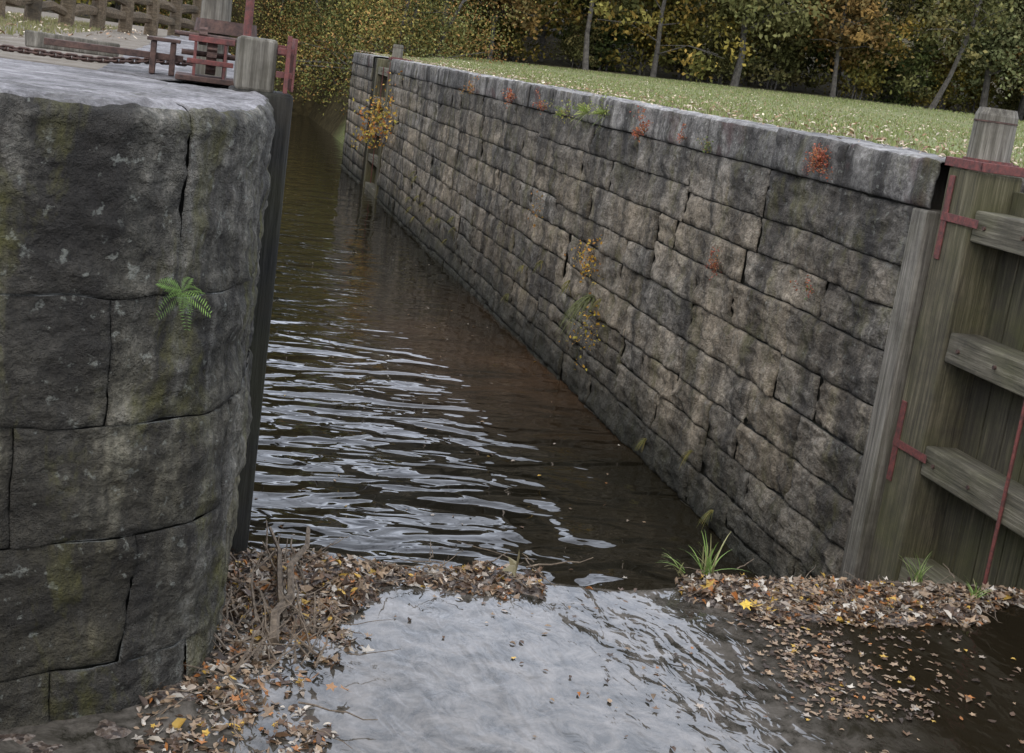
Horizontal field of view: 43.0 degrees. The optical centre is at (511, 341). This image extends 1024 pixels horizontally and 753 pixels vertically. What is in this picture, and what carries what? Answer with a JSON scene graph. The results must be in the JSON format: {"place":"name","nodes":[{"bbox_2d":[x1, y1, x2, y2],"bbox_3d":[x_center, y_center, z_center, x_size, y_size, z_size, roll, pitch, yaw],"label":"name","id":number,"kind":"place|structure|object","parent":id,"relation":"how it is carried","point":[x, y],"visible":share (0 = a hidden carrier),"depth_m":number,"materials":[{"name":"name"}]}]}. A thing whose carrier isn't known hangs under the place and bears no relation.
{"place":"outdoors","nodes":[
{"label":"outdoors","id":0,"kind":"place"},
{"bbox_2d":[0,10,117,34],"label":"verge grass","id":1,"kind":"structure","parent":0,"point":[51,21],"depth_m":16.89,"materials":[{"name":"green plant"}]},
{"bbox_2d":[0,58,169,92],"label":"top paving","id":2,"kind":"structure","parent":0,"point":[20,71],"depth_m":5.68,"materials":[{"name":"stone"}]},
{"bbox_2d":[248,114,757,589],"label":"canal water","id":3,"kind":"structure","parent":0,"point":[331,362],"depth_m":13.44,"materials":[{"name":"brown liquid"}]},
{"bbox_2d":[206,35,297,553],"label":"lock gate","id":4,"kind":"structure","parent":3,"relation":"in","point":[255,64],"depth_m":6.36,"materials":[{"name":"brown wood"}]},
{"bbox_2d":[341,63,373,183],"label":"end face stones","id":5,"kind":"object","parent":3,"relation":"in","point":[359,95],"visible":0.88,"depth_m":38.32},
{"bbox_2d":[352,52,388,66],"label":"end coping stones","id":6,"kind":"object","parent":5,"relation":"on","point":[360,58],"visible":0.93,"depth_m":37.71,"materials":[{"name":"grey stone"}]},
{"bbox_2d":[363,44,412,198],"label":"lock gate","id":7,"kind":"structure","parent":3,"relation":"in","point":[373,165],"depth_m":35.10,"materials":[{"name":"brown wood"}]},
{"bbox_2d":[254,188,644,577],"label":"floating leaves","id":8,"kind":"object","parent":3,"relation":"on","point":[424,428],"visible":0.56,"depth_m":12.82,"materials":[{"name":"orange plant"}]},
{"bbox_2d":[865,106,1023,589],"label":"lock gate","id":9,"kind":"structure","parent":3,"relation":"in","point":[952,500],"depth_m":8.33,"materials":[{"name":"brown wood"}]},
{"bbox_2d":[0,577,1023,752],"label":"overflow water","id":10,"kind":"structure","parent":0,"point":[468,683],"depth_m":5.80,"materials":[{"name":"grey liquid"}]},
{"bbox_2d":[0,551,1023,752],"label":"debris bank","id":11,"kind":"structure","parent":10,"relation":"in","point":[107,729],"depth_m":6.63,"materials":[{"name":"brown plant"}]},
{"bbox_2d":[145,520,1000,750],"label":"driftwood sticks","id":12,"kind":"object","parent":11,"relation":"on","point":[272,632],"visible":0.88,"depth_m":5.90,"materials":[{"name":"brown wood"}]},
{"bbox_2d":[131,548,1023,752],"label":"fallen leaves","id":13,"kind":"object","parent":11,"relation":"on","point":[318,570],"visible":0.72,"depth_m":6.47,"materials":[{"name":"brown plant"}]},
{"bbox_2d":[257,631,352,692],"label":"orange leaves","id":14,"kind":"object","parent":13,"relation":"on","point":[332,686],"visible":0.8,"depth_m":5.34,"materials":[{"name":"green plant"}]},
{"bbox_2d":[503,553,519,576],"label":"curled leaf","id":15,"kind":"object","parent":13,"relation":"on","point":[512,567],"visible":1,"depth_m":6.74,"materials":[{"name":"beige plant"}]},
{"bbox_2d":[739,599,751,609],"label":"yellow maple leaf","id":16,"kind":"object","parent":13,"relation":"on","point":[745,603],"visible":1,"depth_m":6.72,"materials":[{"name":"yellow plant"}]},
{"bbox_2d":[655,553,684,575],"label":"grass tuft","id":17,"kind":"object","parent":11,"relation":"on","point":[680,569],"visible":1,"depth_m":7.08,"materials":[{"name":"green plant"}]},
{"bbox_2d":[686,531,744,574],"bbox_3d":[1.079,1.175,7.123,0.394,0.252,0.310,5,12,-15],"label":"grass tuft","id":18,"kind":"object","parent":11,"relation":"on","point":[707,568],"visible":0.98,"depth_m":7.12,"materials":[{"name":"green plant"}]},
{"bbox_2d":[902,550,931,584],"bbox_3d":[2.305,1.290,7.445,0.192,0.227,0.182,10,12,9],"label":"grass tuft","id":19,"kind":"object","parent":11,"relation":"on","point":[918,578],"visible":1,"depth_m":7.45,"materials":[{"name":"green plant"}]},
{"bbox_2d":[965,576,990,598],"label":"grass tuft","id":20,"kind":"object","parent":11,"relation":"on","point":[976,591],"visible":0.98,"depth_m":7.33,"materials":[{"name":"green plant"}]},
{"bbox_2d":[361,586,1023,752],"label":"floating leaves","id":21,"kind":"object","parent":10,"relation":"on","point":[847,706],"visible":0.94,"depth_m":6.21,"materials":[{"name":"brown plant"}]},
{"bbox_2d":[0,0,1023,167],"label":"ground","id":22,"kind":"structure","parent":0,"point":[332,121],"depth_m":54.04,"materials":[{"name":"green plant"}]},
{"bbox_2d":[43,0,91,15],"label":"shrub","id":23,"kind":"object","parent":22,"relation":"on","point":[77,1],"visible":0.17,"depth_m":42.69,"materials":[{"name":"green plant"}]},
{"bbox_2d":[25,30,119,56],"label":"timber beam","id":24,"kind":"structure","parent":22,"relation":"on","point":[35,39],"depth_m":7.98,"materials":[{"name":"grey wood"}]},
{"bbox_2d":[0,12,148,39],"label":"fallen leaves","id":25,"kind":"object","parent":22,"relation":"on","point":[21,35],"visible":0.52,"depth_m":16.49,"materials":[{"name":"yellow plant"}]},
{"bbox_2d":[77,0,113,16],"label":"shrub","id":26,"kind":"object","parent":22,"relation":"on","point":[87,1],"visible":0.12,"depth_m":48.22,"materials":[{"name":"green plant"}]},
{"bbox_2d":[0,44,192,65],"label":"iron chain","id":27,"kind":"object","parent":22,"relation":"on","point":[67,56],"visible":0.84,"depth_m":7.00,"materials":[{"name":"brown metal"}]},
{"bbox_2d":[0,0,201,36],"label":"wooden rail fence","id":28,"kind":"object","parent":22,"relation":"on","point":[100,11],"visible":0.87,"depth_m":21.58,"materials":[{"name":"brown wood"}]},
{"bbox_2d":[0,138,232,708],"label":"joint","id":29,"kind":"object","parent":22,"relation":"on","point":[181,204],"depth_m":4.84,"materials":[{"name":"black stone"}]},
{"bbox_2d":[90,1,146,21],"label":"shrub","id":30,"kind":"object","parent":22,"relation":"on","point":[119,5],"visible":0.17,"depth_m":57.78,"materials":[{"name":"green plant"}]},
{"bbox_2d":[0,80,275,729],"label":"curved face stones","id":31,"kind":"object","parent":22,"relation":"on","point":[91,183],"visible":0.94,"depth_m":4.71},
{"bbox_2d":[156,277,211,329],"bbox_3d":[-1.171,-0.137,4.661,0.216,0.180,0.111,2,13,-25],"label":"fern plant","id":32,"kind":"object","parent":31,"relation":"on","point":[179,290],"visible":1,"depth_m":4.67,"materials":[{"name":"green plant"}]},
{"bbox_2d":[97,30,234,87],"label":"coping stones","id":33,"kind":"object","parent":22,"relation":"on","point":[142,70],"visible":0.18,"depth_m":8.00,"materials":[{"name":"grey stone"}]},
{"bbox_2d":[44,0,256,85],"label":"gate winding gear","id":34,"kind":"object","parent":33,"relation":"on","point":[215,27],"visible":0.98,"depth_m":6.79,"materials":[{"name":"red paint"}]},
{"bbox_2d":[182,81,225,137],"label":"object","id":35,"kind":"object","parent":22,"relation":"on","point":[193,83],"depth_m":8.80,"materials":[{"name":"grey stone"}]},
{"bbox_2d":[160,80,182,105],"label":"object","id":36,"kind":"object","parent":35,"relation":"attached to","point":[180,82],"visible":0.09,"depth_m":7.55,"materials":[{"name":"grey stone"}]},
{"bbox_2d":[135,0,293,100],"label":"overhanging tree","id":37,"kind":"object","parent":22,"relation":"on","point":[189,2],"visible":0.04,"depth_m":63.46,"materials":[{"name":"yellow plant"}]},
{"bbox_2d":[229,0,337,78],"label":"overhanging tree","id":38,"kind":"object","parent":22,"relation":"on","point":[280,16],"visible":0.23,"depth_m":65.68,"materials":[{"name":"yellow plant"}]},
{"bbox_2d":[243,0,367,110],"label":"overhanging tree","id":39,"kind":"object","parent":22,"relation":"on","point":[309,11],"visible":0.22,"depth_m":60.64,"materials":[{"name":"green plant"}]},
{"bbox_2d":[346,57,389,183],"bbox_3d":[-4.388,-6.064,38.731,0.555,4.740,4.850,5,12,-15],"label":"gate","id":40,"kind":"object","parent":22,"relation":"on","point":[373,81],"visible":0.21,"depth_m":36.29,"materials":[{"name":"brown wood"}]},
{"bbox_2d":[257,0,500,105],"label":"overhanging tree","id":41,"kind":"object","parent":22,"relation":"on","point":[343,12],"visible":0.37,"depth_m":52.64,"materials":[{"name":"green plant"}]},
{"bbox_2d":[274,0,607,115],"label":"overhanging tree","id":42,"kind":"object","parent":22,"relation":"on","point":[405,25],"visible":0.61,"depth_m":45.10,"materials":[{"name":"green plant"}]},
{"bbox_2d":[419,0,483,48],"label":"shrub","id":43,"kind":"object","parent":22,"relation":"on","point":[455,4],"visible":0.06,"depth_m":55.85,"materials":[{"name":"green plant"}]},
{"bbox_2d":[365,0,560,49],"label":"oak tree","id":44,"kind":"object","parent":22,"relation":"on","point":[447,6],"visible":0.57,"depth_m":52.98,"materials":[{"name":"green plant"}]},
{"bbox_2d":[447,1,510,57],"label":"shrub","id":45,"kind":"object","parent":22,"relation":"on","point":[481,31],"visible":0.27,"depth_m":57.14,"materials":[{"name":"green plant"}]},
{"bbox_2d":[457,0,559,59],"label":"maple tree","id":46,"kind":"object","parent":22,"relation":"on","point":[525,11],"visible":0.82,"depth_m":54.92,"materials":[{"name":"green plant"}]},
{"bbox_2d":[471,0,555,61],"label":"shrub","id":47,"kind":"object","parent":22,"relation":"on","point":[520,48],"visible":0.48,"depth_m":57.87,"materials":[{"name":"green plant"}]},
{"bbox_2d":[441,0,621,61],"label":"maple tree","id":48,"kind":"object","parent":22,"relation":"on","point":[562,6],"visible":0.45,"depth_m":57.48,"materials":[{"name":"green plant"}]},
{"bbox_2d":[548,7,616,68],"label":"shrub","id":49,"kind":"object","parent":22,"relation":"on","point":[572,51],"visible":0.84,"depth_m":57.79,"materials":[{"name":"green plant"}]},
{"bbox_2d":[550,0,658,72],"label":"shrub","id":50,"kind":"object","parent":22,"relation":"on","point":[607,39],"visible":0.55,"depth_m":58.09,"materials":[{"name":"green plant"}]},
{"bbox_2d":[582,0,643,69],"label":"locust tree","id":51,"kind":"object","parent":22,"relation":"on","point":[585,63],"visible":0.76,"depth_m":55.73,"materials":[{"name":"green plant"}]},
{"bbox_2d":[563,0,690,65],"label":"maple tree","id":52,"kind":"object","parent":22,"relation":"on","point":[620,2],"visible":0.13,"depth_m":58.84,"materials":[{"name":"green plant"}]},
{"bbox_2d":[593,0,692,75],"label":"shrub","id":53,"kind":"object","parent":22,"relation":"on","point":[647,47],"visible":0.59,"depth_m":58.16,"materials":[{"name":"green plant"}]},
{"bbox_2d":[376,73,917,581],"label":"face stones","id":54,"kind":"object","parent":22,"relation":"on","point":[802,525],"visible":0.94,"depth_m":12.52,"materials":[{"name":"grey stone"}]},
{"bbox_2d":[351,106,387,149],"bbox_3d":[-3.654,-5.415,33.486,0.731,1.189,3.001,5,12,-15],"label":"orange shrub","id":55,"kind":"object","parent":54,"relation":"on","point":[370,127],"visible":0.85,"depth_m":33.70,"materials":[{"name":"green plant"}]},
{"bbox_2d":[528,191,543,226],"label":"yellow weed","id":56,"kind":"object","parent":54,"relation":"on","point":[534,225],"visible":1,"depth_m":17.63,"materials":[{"name":"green plant"}]},
{"bbox_2d":[555,292,595,338],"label":"hanging grass","id":57,"kind":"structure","parent":54,"relation":"attached to","point":[589,298],"depth_m":15.17,"materials":[{"name":"green plant"}]},
{"bbox_2d":[569,103,590,128],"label":"fern plant","id":58,"kind":"object","parent":54,"relation":"on","point":[585,111],"visible":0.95,"depth_m":16.03,"materials":[{"name":"green plant"}]},
{"bbox_2d":[559,305,604,370],"bbox_3d":[0.743,0.008,14.710,0.398,0.842,0.890,15,14,29],"label":"yellow weed","id":59,"kind":"object","parent":54,"relation":"on","point":[595,327],"visible":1,"depth_m":14.84,"materials":[{"name":"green plant"}]},
{"bbox_2d":[564,235,601,306],"bbox_3d":[0.864,-0.886,15.235,0.416,0.807,0.859,5,12,-15],"label":"yellow weed","id":60,"kind":"object","parent":54,"relation":"attached to","point":[591,256],"visible":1,"depth_m":15.21,"materials":[{"name":"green plant"}]},
{"bbox_2d":[588,298,600,312],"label":"moss tuft","id":61,"kind":"object","parent":54,"relation":"on","point":[598,300],"visible":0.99,"depth_m":14.96,"materials":[{"name":"green plant"}]},
{"bbox_2d":[636,438,646,449],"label":"moss tuft","id":62,"kind":"object","parent":54,"relation":"attached to","point":[643,440],"visible":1,"depth_m":13.20,"materials":[{"name":"green plant"}]},
{"bbox_2d":[390,59,945,208],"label":"coping stones","id":63,"kind":"object","parent":54,"relation":"on","point":[907,175],"visible":0.9,"depth_m":11.61,"materials":[{"name":"grey stone"}]},
{"bbox_2d":[458,74,480,93],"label":"orange weed","id":64,"kind":"object","parent":63,"relation":"attached to","point":[472,89],"visible":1,"depth_m":22.51,"materials":[{"name":"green plant"}]},
{"bbox_2d":[501,88,516,107],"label":"red weed","id":65,"kind":"object","parent":63,"relation":"on","point":[510,96],"visible":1,"depth_m":19.67,"materials":[{"name":"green plant"}]},
{"bbox_2d":[532,86,547,114],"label":"red weed","id":66,"kind":"object","parent":63,"relation":"attached to","point":[541,106],"visible":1,"depth_m":17.90,"materials":[{"name":"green plant"}]},
{"bbox_2d":[544,100,573,123],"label":"green weed","id":67,"kind":"object","parent":63,"relation":"attached to","point":[565,113],"visible":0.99,"depth_m":16.74,"materials":[{"name":"green plant"}]},
{"bbox_2d":[582,87,611,118],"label":"green weed","id":68,"kind":"object","parent":63,"relation":"on","point":[598,107],"visible":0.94,"depth_m":15.24,"materials":[{"name":"green plant"}]},
{"bbox_2d":[630,105,649,141],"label":"red weed","id":69,"kind":"object","parent":63,"relation":"on","point":[636,132],"visible":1,"depth_m":13.94,"materials":[{"name":"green plant"}]},
{"bbox_2d":[677,123,686,143],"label":"red weed","id":70,"kind":"object","parent":63,"relation":"on","point":[682,137],"visible":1,"depth_m":12.80,"materials":[{"name":"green plant"}]},
{"bbox_2d":[696,138,713,152],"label":"green weed","id":71,"kind":"object","parent":63,"relation":"on","point":[707,145],"visible":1,"depth_m":12.24,"materials":[{"name":"green plant"}]},
{"bbox_2d":[802,143,832,181],"bbox_3d":[2.339,-1.402,10.026,0.217,0.297,0.428,8,12,-1],"label":"red weed","id":72,"kind":"object","parent":63,"relation":"on","point":[819,158],"visible":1,"depth_m":9.98,"materials":[{"name":"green plant"}]},
{"bbox_2d":[680,450,692,463],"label":"moss tuft","id":73,"kind":"object","parent":54,"relation":"attached to","point":[687,454],"visible":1,"depth_m":12.02,"materials":[{"name":"green plant"}]},
{"bbox_2d":[697,510,712,527],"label":"moss tuft","id":74,"kind":"object","parent":54,"relation":"attached to","point":[709,512],"visible":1,"depth_m":11.46,"materials":[{"name":"green plant"}]},
{"bbox_2d":[705,247,721,279],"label":"red weed","id":75,"kind":"object","parent":54,"relation":"on","point":[716,261],"visible":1,"depth_m":11.78,"materials":[{"name":"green plant"}]},
{"bbox_2d":[790,275,814,299],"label":"red weed","id":76,"kind":"object","parent":54,"relation":"on","point":[811,289],"visible":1,"depth_m":10.01,"materials":[{"name":"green plant"}]},
{"bbox_2d":[378,73,951,574],"bbox_3d":[-0.115,-1.764,21.173,0.545,4.740,25.100,5,12,-15],"label":"joint","id":77,"kind":"object","parent":22,"relation":"on","point":[940,189],"visible":0.08,"depth_m":11.46,"materials":[{"name":"grey stone"}]},
{"bbox_2d":[353,71,401,146],"bbox_3d":[-3.249,-5.650,31.491,1.184,2.179,3.682,5,12,-15],"label":"orange shrub","id":78,"kind":"object","parent":77,"relation":"attached to","point":[380,116],"visible":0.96,"depth_m":31.22,"materials":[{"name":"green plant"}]},
{"bbox_2d":[588,104,609,124],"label":"fern plant","id":79,"kind":"object","parent":77,"relation":"attached to","point":[601,110],"visible":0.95,"depth_m":15.28,"materials":[{"name":"green plant"}]},
{"bbox_2d":[839,208,940,584],"bbox_3d":[2.585,0.944,9.100,0.241,3.758,0.204,5,12,-15],"label":"quoin board","id":80,"kind":"object","parent":77,"relation":"attached to","point":[916,260],"visible":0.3,"depth_m":8.90,"materials":[{"name":"grey wood"}]},
{"bbox_2d":[587,0,751,81],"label":"maple tree","id":81,"kind":"object","parent":22,"relation":"on","point":[687,21],"visible":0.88,"depth_m":55.28,"materials":[{"name":"green plant"}]},
{"bbox_2d":[642,0,723,79],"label":"shrub","id":82,"kind":"object","parent":22,"relation":"on","point":[690,50],"visible":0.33,"depth_m":58.79,"materials":[{"name":"green plant"}]},
{"bbox_2d":[357,50,1023,165],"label":"fallen leaves","id":83,"kind":"object","parent":22,"relation":"on","point":[850,133],"visible":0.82,"depth_m":18.97,"materials":[{"name":"yellow plant"}]},
{"bbox_2d":[397,0,1023,109],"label":"distant tree mass","id":84,"kind":"object","parent":22,"relation":"on","point":[929,31],"depth_m":67.36,"materials":[{"name":"green plant"}]},
{"bbox_2d":[691,18,754,84],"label":"shrub","id":85,"kind":"object","parent":22,"relation":"on","point":[722,76],"visible":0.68,"depth_m":58.31,"materials":[{"name":"green plant"}]},
{"bbox_2d":[686,1,783,84],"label":"tree","id":86,"kind":"object","parent":22,"relation":"on","point":[733,20],"visible":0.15,"depth_m":58.58,"materials":[{"name":"green plant"}]},
{"bbox_2d":[697,0,837,86],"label":"oak tree","id":87,"kind":"object","parent":22,"relation":"on","point":[746,11],"visible":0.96,"depth_m":54.79,"materials":[{"name":"green plant"}]},
{"bbox_2d":[674,0,861,80],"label":"oak tree","id":88,"kind":"object","parent":22,"relation":"on","point":[747,77],"visible":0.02,"depth_m":61.75,"materials":[{"name":"green plant"}]},
{"bbox_2d":[741,0,828,89],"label":"shrub","id":89,"kind":"object","parent":22,"relation":"on","point":[780,63],"visible":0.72,"depth_m":58.59,"materials":[{"name":"green plant"}]},
{"bbox_2d":[756,18,840,93],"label":"shrub","id":90,"kind":"object","parent":22,"relation":"on","point":[804,69],"visible":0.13,"depth_m":61.15,"materials":[{"name":"green plant"}]},
{"bbox_2d":[788,0,903,96],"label":"maple tree","id":91,"kind":"object","parent":22,"relation":"on","point":[819,56],"visible":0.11,"depth_m":60.13,"materials":[{"name":"green plant"}]},
{"bbox_2d":[787,0,914,96],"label":"maple tree","id":92,"kind":"object","parent":22,"relation":"on","point":[853,22],"visible":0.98,"depth_m":56.92,"materials":[{"name":"green plant"}]},
{"bbox_2d":[803,8,926,99],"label":"shrub","id":93,"kind":"object","parent":22,"relation":"on","point":[869,75],"visible":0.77,"depth_m":58.77,"materials":[{"name":"green plant"}]},
{"bbox_2d":[841,29,948,104],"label":"shrub","id":94,"kind":"object","parent":22,"relation":"on","point":[905,79],"visible":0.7,"depth_m":59.87,"materials":[{"name":"green plant"}]},
{"bbox_2d":[869,42,945,107],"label":"shrub","id":95,"kind":"object","parent":22,"relation":"on","point":[915,73],"visible":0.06,"depth_m":62.05,"materials":[{"name":"green plant"}]},
{"bbox_2d":[878,0,947,102],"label":"locust tree","id":96,"kind":"object","parent":22,"relation":"on","point":[895,6],"visible":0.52,"depth_m":61.76,"materials":[{"name":"green plant"}]},
{"bbox_2d":[897,31,968,109],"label":"shrub","id":97,"kind":"object","parent":22,"relation":"on","point":[945,73],"visible":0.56,"depth_m":60.83,"materials":[{"name":"green plant"}]},
{"bbox_2d":[851,0,1020,109],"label":"maple tree","id":98,"kind":"object","parent":22,"relation":"on","point":[953,60],"visible":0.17,"depth_m":60.75,"materials":[{"name":"green plant"}]},
{"bbox_2d":[914,0,1021,109],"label":"locust tree","id":99,"kind":"object","parent":22,"relation":"on","point":[973,16],"visible":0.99,"depth_m":55.15,"materials":[{"name":"green plant"}]},
{"bbox_2d":[928,0,1023,106],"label":"willow tree","id":100,"kind":"object","parent":22,"relation":"on","point":[996,48],"visible":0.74,"depth_m":58.02,"materials":[{"name":"green plant"}]},
{"bbox_2d":[929,23,1022,113],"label":"shrub","id":101,"kind":"object","parent":22,"relation":"on","point":[975,100],"visible":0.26,"depth_m":63.24,"materials":[{"name":"green plant"}]},
{"bbox_2d":[995,75,1023,119],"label":"shrub","id":102,"kind":"object","parent":22,"relation":"on","point":[1012,103],"visible":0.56,"depth_m":63.14,"materials":[{"name":"green plant"}]},
{"bbox_2d":[995,45,1023,93],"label":"maple tree","id":103,"kind":"object","parent":22,"relation":"on","point":[1022,89],"visible":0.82,"depth_m":57.51,"materials":[{"name":"green plant"}]},
{"bbox_2d":[1005,3,1023,120],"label":"oak tree","id":104,"kind":"object","parent":22,"relation":"on","point":[1020,110],"visible":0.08,"depth_m":61.67,"materials":[{"name":"green plant"}]},
{"bbox_2d":[1020,177,1023,192],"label":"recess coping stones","id":105,"kind":"object","parent":22,"relation":"on","point":[1022,189],"visible":0.03,"depth_m":8.41,"materials":[{"name":"grey stone"}]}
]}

